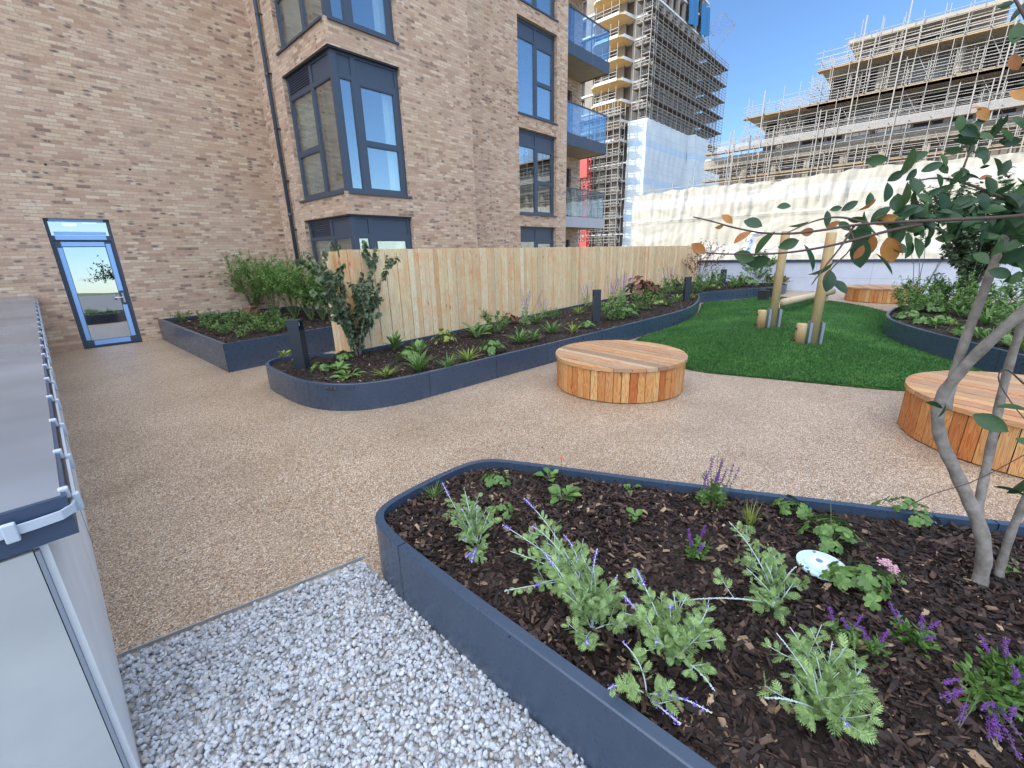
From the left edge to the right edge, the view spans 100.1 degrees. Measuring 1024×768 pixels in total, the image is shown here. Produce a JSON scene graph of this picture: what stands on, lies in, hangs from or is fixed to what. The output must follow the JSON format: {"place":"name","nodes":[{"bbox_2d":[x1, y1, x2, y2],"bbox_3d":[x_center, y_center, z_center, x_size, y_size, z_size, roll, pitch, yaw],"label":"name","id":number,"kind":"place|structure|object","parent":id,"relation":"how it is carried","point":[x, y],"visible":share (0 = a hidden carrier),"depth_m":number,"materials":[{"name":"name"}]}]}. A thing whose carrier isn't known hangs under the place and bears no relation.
{"place":"outdoors","nodes":[
{"label":"outdoors","id":0,"kind":"place"},
{"bbox_2d":[118,561,586,767],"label":"gravel","id":1,"kind":"structure","parent":0,"point":[165,719],"depth_m":1.88,"materials":[{"name":"grey gravel"}]},
{"bbox_2d":[50,289,1023,676],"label":"resin path","id":2,"kind":"structure","parent":0,"point":[224,489],"depth_m":4.12,"materials":[{"name":"beige gravel"}]},
{"bbox_2d":[0,297,140,767],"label":"roof housing","id":3,"kind":"object","parent":2,"relation":"on","point":[63,703],"visible":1,"depth_m":1.36,"materials":[{"name":"grey metal"}]},
{"bbox_2d":[116,555,364,658],"bbox_3d":[-1.436,1.228,2.418,1.208,0.042,0.006,-13,20,-33],"label":"edging strip","id":4,"kind":"object","parent":2,"relation":"on","point":[169,635],"visible":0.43,"depth_m":2.35,"materials":[{"name":"metal"}]},
{"bbox_2d":[158,306,347,372],"bbox_3d":[-5.676,-1.241,9.976,5.070,0.510,3.200,14,23,41],"label":"box planter","id":5,"kind":"object","parent":2,"relation":"on","point":[252,352],"visible":0.43,"depth_m":8.33,"materials":[{"name":"metal"}]},
{"bbox_2d":[202,309,235,321],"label":"ground cover plant","id":6,"kind":"object","parent":5,"relation":"on","point":[217,315],"visible":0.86,"depth_m":10.10,"materials":[{"name":"green plant"}]},
{"bbox_2d":[220,251,274,307],"bbox_3d":[-7.324,-2.863,11.755,1.443,1.792,1.672,3,18,14],"label":"upright shrub","id":7,"kind":"object","parent":5,"relation":"on","point":[237,280],"visible":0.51,"depth_m":11.45,"materials":[{"name":"green plant"}]},
{"bbox_2d":[171,308,331,342],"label":"bark mulch","id":8,"kind":"object","parent":5,"relation":"on","point":[245,336],"visible":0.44,"depth_m":9.50,"materials":[{"name":"brown wood"}]},
{"bbox_2d":[244,316,271,330],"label":"ground cover plant","id":9,"kind":"object","parent":5,"relation":"on","point":[258,323],"visible":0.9,"depth_m":8.72,"materials":[{"name":"green plant"}]},
{"bbox_2d":[230,248,300,314],"bbox_3d":[-6.319,-2.630,11.080,1.528,1.696,1.549,4,18,18],"label":"upright shrub","id":10,"kind":"object","parent":5,"relation":"on","point":[257,281],"visible":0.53,"depth_m":10.78,"materials":[{"name":"green plant"}]},
{"bbox_2d":[251,254,320,317],"bbox_3d":[-5.408,-2.395,10.494,1.691,1.546,1.542,14,23,41],"label":"upright shrub","id":11,"kind":"object","parent":5,"relation":"on","point":[274,286],"visible":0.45,"depth_m":10.28,"materials":[{"name":"green plant"}]},
{"bbox_2d":[266,260,321,319],"bbox_3d":[-4.920,-2.191,10.014,1.330,1.414,1.364,-7,18,-17],"label":"upright shrub","id":12,"kind":"object","parent":5,"relation":"on","point":[290,289],"visible":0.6,"depth_m":9.72,"materials":[{"name":"green plant"}]},
{"bbox_2d":[298,278,328,319],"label":"upright shrub","id":13,"kind":"object","parent":5,"relation":"on","point":[309,298],"visible":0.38,"depth_m":9.77,"materials":[{"name":"green plant"}]},
{"bbox_2d":[321,246,698,352],"bbox_3d":[3.127,-3.446,13.946,0.527,1.961,18.784,12,22,38],"label":"timber fence","id":14,"kind":"object","parent":2,"relation":"on","point":[525,269],"visible":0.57,"depth_m":9.32,"materials":[{"name":"beige wood"}]},
{"bbox_2d":[265,281,786,410],"bbox_3d":[3.636,-2.141,12.417,3.892,0.360,19.313,14,23,41],"label":"winding planter","id":15,"kind":"object","parent":2,"relation":"on","point":[399,389],"visible":0.67,"depth_m":6.72,"materials":[{"name":"metal"}]},
{"bbox_2d":[285,319,310,369],"bbox_3d":[-3.085,-0.560,6.202,0.174,0.740,0.164,-1,17,0],"label":"bollard light","id":16,"kind":"object","parent":15,"relation":"on","point":[298,343],"visible":0.96,"depth_m":6.14,"materials":[{"name":"grey metal"}]},
{"bbox_2d":[289,240,399,355],"bbox_3d":[-2.574,-1.319,6.748,1.610,1.810,1.316,14,23,41],"label":"round leaf tree","id":17,"kind":"object","parent":15,"relation":"on","point":[366,302],"visible":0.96,"depth_m":6.67,"materials":[{"name":"green plant"}]},
{"bbox_2d":[384,331,404,350],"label":"leafy shoot","id":18,"kind":"object","parent":15,"relation":"on","point":[394,341],"visible":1,"depth_m":7.30,"materials":[{"name":"green plant"}]},
{"bbox_2d":[394,347,422,361],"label":"geranium","id":19,"kind":"object","parent":15,"relation":"on","point":[406,352],"visible":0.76,"depth_m":6.42,"materials":[{"name":"green plant"}]},
{"bbox_2d":[402,348,433,370],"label":"strappy plant","id":20,"kind":"object","parent":15,"relation":"on","point":[419,364],"visible":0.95,"depth_m":5.96,"materials":[{"name":"green plant"}]},
{"bbox_2d":[431,328,456,344],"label":"geranium","id":21,"kind":"object","parent":15,"relation":"on","point":[445,337],"visible":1,"depth_m":7.69,"materials":[{"name":"green plant"}]},
{"bbox_2d":[461,322,491,336],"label":"leafy perennial","id":22,"kind":"object","parent":15,"relation":"on","point":[474,330],"visible":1,"depth_m":8.26,"materials":[{"name":"green plant"}]},
{"bbox_2d":[479,339,506,355],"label":"geranium","id":23,"kind":"object","parent":15,"relation":"on","point":[491,345],"visible":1,"depth_m":6.81,"materials":[{"name":"green plant"}]},
{"bbox_2d":[479,307,509,332],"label":"bushy perennial","id":24,"kind":"object","parent":15,"relation":"on","point":[488,318],"visible":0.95,"depth_m":8.64,"materials":[{"name":"green plant"}]},
{"bbox_2d":[276,282,772,382],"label":"bark mulch","id":25,"kind":"object","parent":15,"relation":"on","point":[565,332],"visible":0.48,"depth_m":8.70,"materials":[{"name":"brown wood"}]},
{"bbox_2d":[518,287,542,324],"bbox_3d":[0.375,-1.766,9.677,0.498,0.825,0.428,-10,19,-25],"label":"salvia","id":26,"kind":"object","parent":15,"relation":"on","point":[526,321],"visible":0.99,"depth_m":9.70,"materials":[{"name":"green plant"}]},
{"bbox_2d":[592,289,601,322],"bbox_3d":[1.904,-1.751,9.680,0.174,0.740,0.164,-1,17,0],"label":"bollard light","id":27,"kind":"object","parent":15,"relation":"on","point":[596,302],"visible":0.96,"depth_m":9.61,"materials":[{"name":"grey metal"}]},
{"bbox_2d":[600,296,627,319],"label":"bushy perennial","id":28,"kind":"object","parent":15,"relation":"on","point":[616,310],"visible":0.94,"depth_m":9.79,"materials":[{"name":"green plant"}]},
{"bbox_2d":[623,275,657,296],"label":"red leaf perennial","id":29,"kind":"object","parent":15,"relation":"on","point":[640,286],"visible":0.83,"depth_m":13.79,"materials":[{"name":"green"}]},
{"bbox_2d":[630,286,663,309],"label":"bushy perennial","id":30,"kind":"object","parent":15,"relation":"on","point":[646,298],"visible":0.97,"depth_m":11.44,"materials":[{"name":"green plant"}]},
{"bbox_2d":[660,274,692,292],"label":"bushy perennial","id":31,"kind":"object","parent":15,"relation":"on","point":[675,283],"visible":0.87,"depth_m":15.49,"materials":[{"name":"green plant"}]},
{"bbox_2d":[682,277,691,300],"bbox_3d":[5.387,-2.913,13.189,0.174,0.740,0.164,-1,17,0],"label":"bollard light","id":32,"kind":"object","parent":15,"relation":"on","point":[687,288],"visible":0.95,"depth_m":13.13,"materials":[{"name":"grey metal"}]},
{"bbox_2d":[680,237,728,282],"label":"red leaf shrub","id":33,"kind":"object","parent":15,"relation":"on","point":[700,259],"visible":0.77,"depth_m":18.88,"materials":[{"name":"brown plant"}]},
{"bbox_2d":[695,267,725,288],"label":"bushy perennial","id":34,"kind":"object","parent":15,"relation":"on","point":[713,276],"visible":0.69,"depth_m":16.53,"materials":[{"name":"green plant"}]},
{"bbox_2d":[740,248,776,284],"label":"vase shaped shrub","id":35,"kind":"object","parent":15,"relation":"on","point":[767,265],"visible":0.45,"depth_m":17.65,"materials":[{"name":"green plant"}]},
{"bbox_2d":[556,340,687,402],"bbox_3d":[1.527,-0.226,6.137,1.800,0.461,1.800,14,23,41],"label":"round bench","id":36,"kind":"object","parent":2,"relation":"on","point":[619,371],"visible":1,"depth_m":5.52,"materials":[{"name":"brown wood"}]},
{"bbox_2d":[375,459,1023,767],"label":"curved planter","id":37,"kind":"object","parent":2,"relation":"on","point":[588,719],"visible":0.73,"depth_m":1.85,"materials":[{"name":"metal"}]},
{"bbox_2d":[441,483,501,563],"bbox_3d":[-0.258,0.746,2.255,0.336,0.311,0.408,3,18,13],"label":"russian sage","id":38,"kind":"object","parent":37,"relation":"on","point":[479,528],"visible":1,"depth_m":2.33,"materials":[{"name":"green plant"}]},
{"bbox_2d":[484,499,513,518],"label":"geranium","id":39,"kind":"object","parent":37,"relation":"on","point":[501,507],"visible":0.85,"depth_m":2.58,"materials":[{"name":"green plant"}]},
{"bbox_2d":[502,498,587,598],"bbox_3d":[0.123,0.835,2.061,0.413,0.294,0.491,8,20,29],"label":"russian sage","id":40,"kind":"object","parent":37,"relation":"on","point":[558,543],"visible":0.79,"depth_m":2.09,"materials":[{"name":"green plant"}]},
{"bbox_2d":[548,484,581,504],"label":"round leaf plant","id":41,"kind":"object","parent":37,"relation":"on","point":[570,490],"visible":0.97,"depth_m":2.74,"materials":[{"name":"green plant"}]},
{"bbox_2d":[542,546,638,650],"bbox_3d":[0.322,0.859,1.777,0.328,0.340,0.384,-5,18,-13],"label":"russian sage","id":42,"kind":"object","parent":37,"relation":"on","point":[594,604],"visible":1,"depth_m":1.75,"materials":[{"name":"green plant"}]},
{"bbox_2d":[607,640,711,724],"bbox_3d":[0.487,1.046,1.456,0.333,0.163,0.250,14,23,41],"label":"russian sage","id":43,"kind":"object","parent":37,"relation":"on","point":[661,691],"visible":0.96,"depth_m":1.46,"materials":[{"name":"green plant"}]},
{"bbox_2d":[616,568,725,690],"bbox_3d":[0.607,0.917,1.629,0.386,0.301,0.373,6,18,22],"label":"russian sage","id":44,"kind":"object","parent":37,"relation":"on","point":[669,638],"visible":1,"depth_m":1.62,"materials":[{"name":"green plant"}]},
{"bbox_2d":[681,525,712,560],"bbox_3d":[0.950,0.802,2.189,0.145,0.187,0.160,14,23,41],"label":"salvia","id":45,"kind":"object","parent":37,"relation":"on","point":[691,548],"visible":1,"depth_m":2.19,"materials":[{"name":"green plant"}]},
{"bbox_2d":[385,467,1023,767],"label":"bark mulch","id":46,"kind":"object","parent":37,"relation":"on","point":[890,738],"visible":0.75,"depth_m":1.88,"materials":[{"name":"brown wood"}]},
{"bbox_2d":[482,471,510,487],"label":"geranium","id":47,"kind":"object","parent":46,"relation":"on","point":[490,481],"visible":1,"depth_m":2.89,"materials":[{"name":"green plant"}]},
{"bbox_2d":[772,494,813,519],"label":"geranium","id":48,"kind":"object","parent":46,"relation":"on","point":[803,510],"visible":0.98,"depth_m":2.50,"materials":[{"name":"green plant"}]},
{"bbox_2d":[796,550,844,581],"bbox_3d":[1.507,0.878,2.087,0.210,0.021,0.210,14,23,41],"label":"ground light cover","id":49,"kind":"object","parent":46,"relation":"on","point":[815,563],"visible":0.74,"depth_m":2.10,"materials":[{"name":"white plastic"}]},
{"bbox_2d":[798,504,870,554],"bbox_3d":[1.681,0.738,2.269,0.306,0.216,0.283,-4,17,-7],"label":"geranium","id":50,"kind":"object","parent":46,"relation":"on","point":[824,530],"visible":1,"depth_m":2.21,"materials":[{"name":"green plant"}]},
{"bbox_2d":[819,557,894,610],"bbox_3d":[1.559,0.853,1.937,0.256,0.197,0.278,14,23,41],"label":"geranium","id":51,"kind":"object","parent":46,"relation":"on","point":[868,582],"visible":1,"depth_m":1.90,"materials":[{"name":"green plant"}]},
{"bbox_2d":[886,565,907,585],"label":"geranium","id":52,"kind":"object","parent":46,"relation":"on","point":[895,570],"visible":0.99,"depth_m":1.97,"materials":[{"name":"green plant"}]},
{"bbox_2d":[695,450,739,510],"bbox_3d":[1.232,0.595,2.605,0.216,0.330,0.230,14,23,41],"label":"salvia","id":53,"kind":"object","parent":37,"relation":"on","point":[711,495],"visible":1,"depth_m":2.62,"materials":[{"name":"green plant"}]},
{"bbox_2d":[668,521,810,624],"bbox_3d":[1.003,0.816,1.815,0.667,0.368,0.332,-14,21,-36],"label":"russian sage","id":54,"kind":"object","parent":37,"relation":"on","point":[775,586],"visible":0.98,"depth_m":1.88,"materials":[{"name":"green plant"}]},
{"bbox_2d":[740,497,762,526],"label":"grass tuft","id":55,"kind":"object","parent":37,"relation":"on","point":[751,519],"visible":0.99,"depth_m":2.43,"materials":[{"name":"green plant"}]},
{"bbox_2d":[754,621,883,745],"bbox_3d":[1.018,0.976,1.442,0.426,0.314,0.336,3,18,13],"label":"russian sage","id":56,"kind":"object","parent":37,"relation":"on","point":[843,702],"visible":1,"depth_m":1.41,"materials":[{"name":"green plant"}]},
{"bbox_2d":[691,0,1023,587],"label":"multi stemmed tree","id":57,"kind":"object","parent":37,"relation":"on","point":[1006,222],"visible":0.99,"depth_m":1.37,"materials":[{"name":"green plant"}]},
{"bbox_2d":[743,229,763,251],"bbox_3d":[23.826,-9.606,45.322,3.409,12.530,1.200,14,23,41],"label":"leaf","id":58,"kind":"object","parent":57,"relation":"attached to","point":[750,239],"visible":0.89,"depth_m":43.20,"materials":[{"name":"white"}]},
{"bbox_2d":[827,607,892,671],"bbox_3d":[1.371,0.986,1.659,0.193,0.148,0.198,-2,17,-3],"label":"salvia","id":59,"kind":"object","parent":37,"relation":"on","point":[877,646],"visible":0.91,"depth_m":1.68,"materials":[{"name":"green plant"}]},
{"bbox_2d":[871,495,942,527],"bbox_3d":[2.289,0.714,2.489,0.264,0.104,0.282,-5,17,-11],"label":"geranium","id":60,"kind":"object","parent":37,"relation":"on","point":[927,520],"visible":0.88,"depth_m":2.45,"materials":[{"name":"green plant"}]},
{"bbox_2d":[887,601,942,660],"bbox_3d":[1.579,0.971,1.681,0.186,0.158,0.162,14,23,41],"label":"salvia","id":61,"kind":"object","parent":37,"relation":"on","point":[923,640],"visible":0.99,"depth_m":1.68,"materials":[{"name":"green plant"}]},
{"bbox_2d":[939,651,1023,759],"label":"salvia","id":62,"kind":"object","parent":37,"relation":"on","point":[979,692],"visible":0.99,"depth_m":1.45,"materials":[{"name":"purple plant"}]},
{"bbox_2d":[973,634,1023,701],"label":"salvia","id":63,"kind":"object","parent":37,"relation":"on","point":[1013,673],"visible":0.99,"depth_m":1.54,"materials":[{"name":"green plant"}]},
{"bbox_2d":[636,297,984,390],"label":"lawn","id":64,"kind":"structure","parent":2,"relation":"on","point":[853,325],"depth_m":7.98,"materials":[{"name":"green plant"}]},
{"bbox_2d":[755,231,789,328],"bbox_3d":[5.202,-2.042,8.541,0.455,1.895,0.169,-2,17,-1],"label":"timber post","id":65,"kind":"object","parent":64,"relation":"on","point":[771,316],"visible":0.81,"depth_m":8.60,"materials":[{"name":"brown wood"}]},
{"bbox_2d":[779,288,835,307],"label":"balance beam","id":66,"kind":"structure","parent":64,"relation":"on","point":[794,299],"depth_m":11.64,"materials":[{"name":"brown wood"}]},
{"bbox_2d":[793,232,836,344],"bbox_3d":[5.211,-1.603,7.368,0.455,1.895,0.169,-2,17,-1],"label":"timber post","id":67,"kind":"object","parent":64,"relation":"on","point":[811,331],"visible":0.84,"depth_m":7.43,"materials":[{"name":"brown wood"}]},
{"bbox_2d":[688,258,1023,297],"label":"parapet wall","id":68,"kind":"structure","parent":2,"relation":"on","point":[849,271],"depth_m":16.86,"materials":[{"name":"grey paint"}]},
{"bbox_2d":[844,284,921,303],"bbox_3d":[12.466,-3.051,14.464,1.999,0.461,2.000,14,23,41],"label":"round bench","id":69,"kind":"object","parent":2,"relation":"on","point":[873,293],"visible":0.58,"depth_m":14.02,"materials":[{"name":"brown wood"}]},
{"bbox_2d":[882,303,1023,374],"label":"lawn planter","id":70,"kind":"object","parent":2,"relation":"on","point":[935,342],"visible":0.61,"depth_m":7.42,"materials":[{"name":"metal"}]},
{"bbox_2d":[890,285,930,310],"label":"bushy perennial","id":71,"kind":"object","parent":70,"relation":"on","point":[901,296],"visible":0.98,"depth_m":9.89,"materials":[{"name":"green plant"}]},
{"bbox_2d":[891,275,944,303],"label":"bushy perennial","id":72,"kind":"object","parent":70,"relation":"on","point":[906,286],"visible":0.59,"depth_m":10.90,"materials":[{"name":"green plant"}]},
{"bbox_2d":[903,285,945,310],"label":"bushy perennial","id":73,"kind":"object","parent":70,"relation":"on","point":[910,293],"visible":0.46,"depth_m":10.08,"materials":[{"name":"green plant"}]},
{"bbox_2d":[914,299,949,311],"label":"geranium","id":74,"kind":"object","parent":70,"relation":"on","point":[929,306],"visible":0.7,"depth_m":9.65,"materials":[{"name":"green plant"}]},
{"bbox_2d":[913,272,967,296],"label":"bushy perennial","id":75,"kind":"object","parent":70,"relation":"on","point":[935,279],"visible":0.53,"depth_m":10.82,"materials":[{"name":"green plant"}]},
{"bbox_2d":[901,178,987,298],"bbox_3d":[10.692,-3.722,11.003,1.443,3.241,2.775,0,17,6],"label":"young tree","id":76,"kind":"object","parent":70,"relation":"on","point":[932,206],"visible":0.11,"depth_m":10.93,"materials":[{"name":"green plant"}]},
{"bbox_2d":[930,287,967,313],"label":"bushy perennial","id":77,"kind":"object","parent":70,"relation":"on","point":[940,299],"visible":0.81,"depth_m":9.42,"materials":[{"name":"green plant"}]},
{"bbox_2d":[889,306,1019,352],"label":"bark mulch","id":78,"kind":"object","parent":70,"relation":"on","point":[925,311],"visible":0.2,"depth_m":8.35,"materials":[{"name":"brown wood"}]},
{"bbox_2d":[934,273,979,304],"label":"bushy perennial","id":79,"kind":"object","parent":70,"relation":"on","point":[942,280],"visible":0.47,"depth_m":10.76,"materials":[{"name":"green plant"}]},
{"bbox_2d":[921,166,1023,305],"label":"tree","id":80,"kind":"object","parent":70,"relation":"on","point":[965,243],"visible":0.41,"depth_m":10.27,"materials":[{"name":"green plant"}]},
{"bbox_2d":[951,293,1009,317],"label":"bushy perennial","id":81,"kind":"object","parent":70,"relation":"on","point":[968,306],"visible":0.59,"depth_m":8.71,"materials":[{"name":"green plant"}]},
{"bbox_2d":[949,271,1021,305],"bbox_3d":[10.940,-2.164,9.958,1.288,0.872,1.029,-5,17,-13],"label":"bushy perennial","id":82,"kind":"object","parent":70,"relation":"on","point":[974,283],"visible":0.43,"depth_m":10.12,"materials":[{"name":"green plant"}]},
{"bbox_2d":[964,304,1012,324],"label":"strappy plant","id":83,"kind":"object","parent":70,"relation":"on","point":[986,320],"visible":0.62,"depth_m":8.15,"materials":[{"name":"green plant"}]},
{"bbox_2d":[966,279,1023,314],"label":"bushy perennial","id":84,"kind":"object","parent":70,"relation":"on","point":[1010,292],"visible":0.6,"depth_m":9.12,"materials":[{"name":"green plant"}]},
{"bbox_2d":[989,300,1022,334],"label":"bushy perennial","id":85,"kind":"object","parent":70,"relation":"on","point":[999,317],"visible":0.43,"depth_m":7.25,"materials":[{"name":"green plant"}]},
{"bbox_2d":[897,371,1023,477],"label":"round bench","id":86,"kind":"object","parent":2,"relation":"on","point":[975,393],"visible":0.82,"depth_m":3.89,"materials":[{"name":"brown wood"}]},
{"bbox_2d":[695,0,1023,158],"label":"sky","id":87,"kind":"structure","parent":0,"point":[772,46],"materials":[{"name":"blue"}]},
{"label":"ground","id":88,"kind":"structure","parent":0,"visible":0},
{"bbox_2d":[0,0,609,352],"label":"brick building","id":89,"kind":"structure","parent":88,"relation":"on","point":[158,158],"depth_m":10.29,"materials":[{"name":"brick"}]},
{"bbox_2d":[42,218,141,348],"bbox_3d":[-9.357,-2.237,9.648,0.153,2.760,1.030,14,23,41],"label":"door","id":90,"kind":"structure","parent":89,"relation":"in","point":[99,293],"depth_m":9.64,"materials":[{"name":"paint"}]},
{"bbox_2d":[274,0,321,55],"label":"window","id":91,"kind":"structure","parent":89,"relation":"in","point":[295,18],"depth_m":9.49,"materials":[{"name":"glass"}]},
{"bbox_2d":[286,50,344,202],"bbox_3d":[-4.579,-5.797,9.930,2.340,2.785,0.215,14,23,41],"label":"window","id":92,"kind":"structure","parent":89,"relation":"in","point":[309,88],"depth_m":9.96,"materials":[{"name":"glass"}]},
{"bbox_2d":[308,216,351,310],"bbox_3d":[-4.455,-2.763,10.916,2.280,2.740,0.070,14,23,41],"label":"window","id":93,"kind":"structure","parent":89,"relation":"in","point":[336,230],"depth_m":10.69,"materials":[{"name":"paint"}]},
{"bbox_2d":[327,0,399,44],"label":"window","id":94,"kind":"structure","parent":89,"relation":"in","point":[346,5],"depth_m":9.21,"materials":[{"name":"paint"}]},
{"bbox_2d":[335,50,412,197],"bbox_3d":[-3.146,-5.776,9.744,0.215,2.785,1.660,14,23,41],"label":"window","id":95,"kind":"structure","parent":89,"relation":"in","point":[360,72],"depth_m":9.69,"materials":[{"name":"paint"}]},
{"bbox_2d":[355,216,413,332],"bbox_3d":[-3.071,-2.703,10.687,0.215,2.785,1.660,14,23,41],"label":"window","id":96,"kind":"structure","parent":89,"relation":"in","point":[375,229],"depth_m":10.41,"materials":[{"name":"paint"}]},
{"bbox_2d":[520,226,553,299],"bbox_3d":[0.949,-4.719,16.927,0.070,2.780,2.150,14,23,41],"label":"window","id":97,"kind":"structure","parent":89,"relation":"in","point":[534,237],"depth_m":16.65,"materials":[{"name":"glass"}]},
{"bbox_2d":[517,17,557,124],"bbox_3d":[0.862,-10.827,14.991,0.245,2.825,2.210,14,23,41],"label":"window","id":98,"kind":"structure","parent":89,"relation":"in","point":[535,47],"depth_m":15.04,"materials":[{"name":"glass"}]},
{"bbox_2d":[519,128,557,216],"bbox_3d":[0.938,-7.755,15.934,0.245,2.825,2.210,14,23,41],"label":"window","id":99,"kind":"structure","parent":89,"relation":"in","point":[536,150],"depth_m":16.00,"materials":[{"name":"glass"}]},
{"bbox_2d":[520,0,558,21],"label":"window","id":100,"kind":"structure","parent":89,"relation":"in","point":[546,7],"depth_m":14.78,"materials":[{"name":"glass"}]},
{"bbox_2d":[579,158,590,255],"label":"site hoist","id":101,"kind":"object","parent":88,"relation":"on","point":[584,168],"visible":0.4,"depth_m":77.07,"materials":[{"name":"red metal"}]},
{"bbox_2d":[578,0,734,282],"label":"tower building site","id":102,"kind":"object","parent":88,"relation":"on","point":[646,91],"visible":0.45,"depth_m":76.80,"materials":[{"name":"white"}]},
{"bbox_2d":[631,116,1023,276],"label":"scaffold sheeting","id":103,"kind":"object","parent":88,"relation":"on","point":[664,219],"visible":0.41,"depth_m":46.53,"materials":[{"name":"white plastic"}]},
{"bbox_2d":[702,0,1023,185],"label":"stepped building site","id":104,"kind":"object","parent":88,"relation":"on","point":[919,86],"visible":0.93,"depth_m":42.43,"materials":[{"name":"concrete"}]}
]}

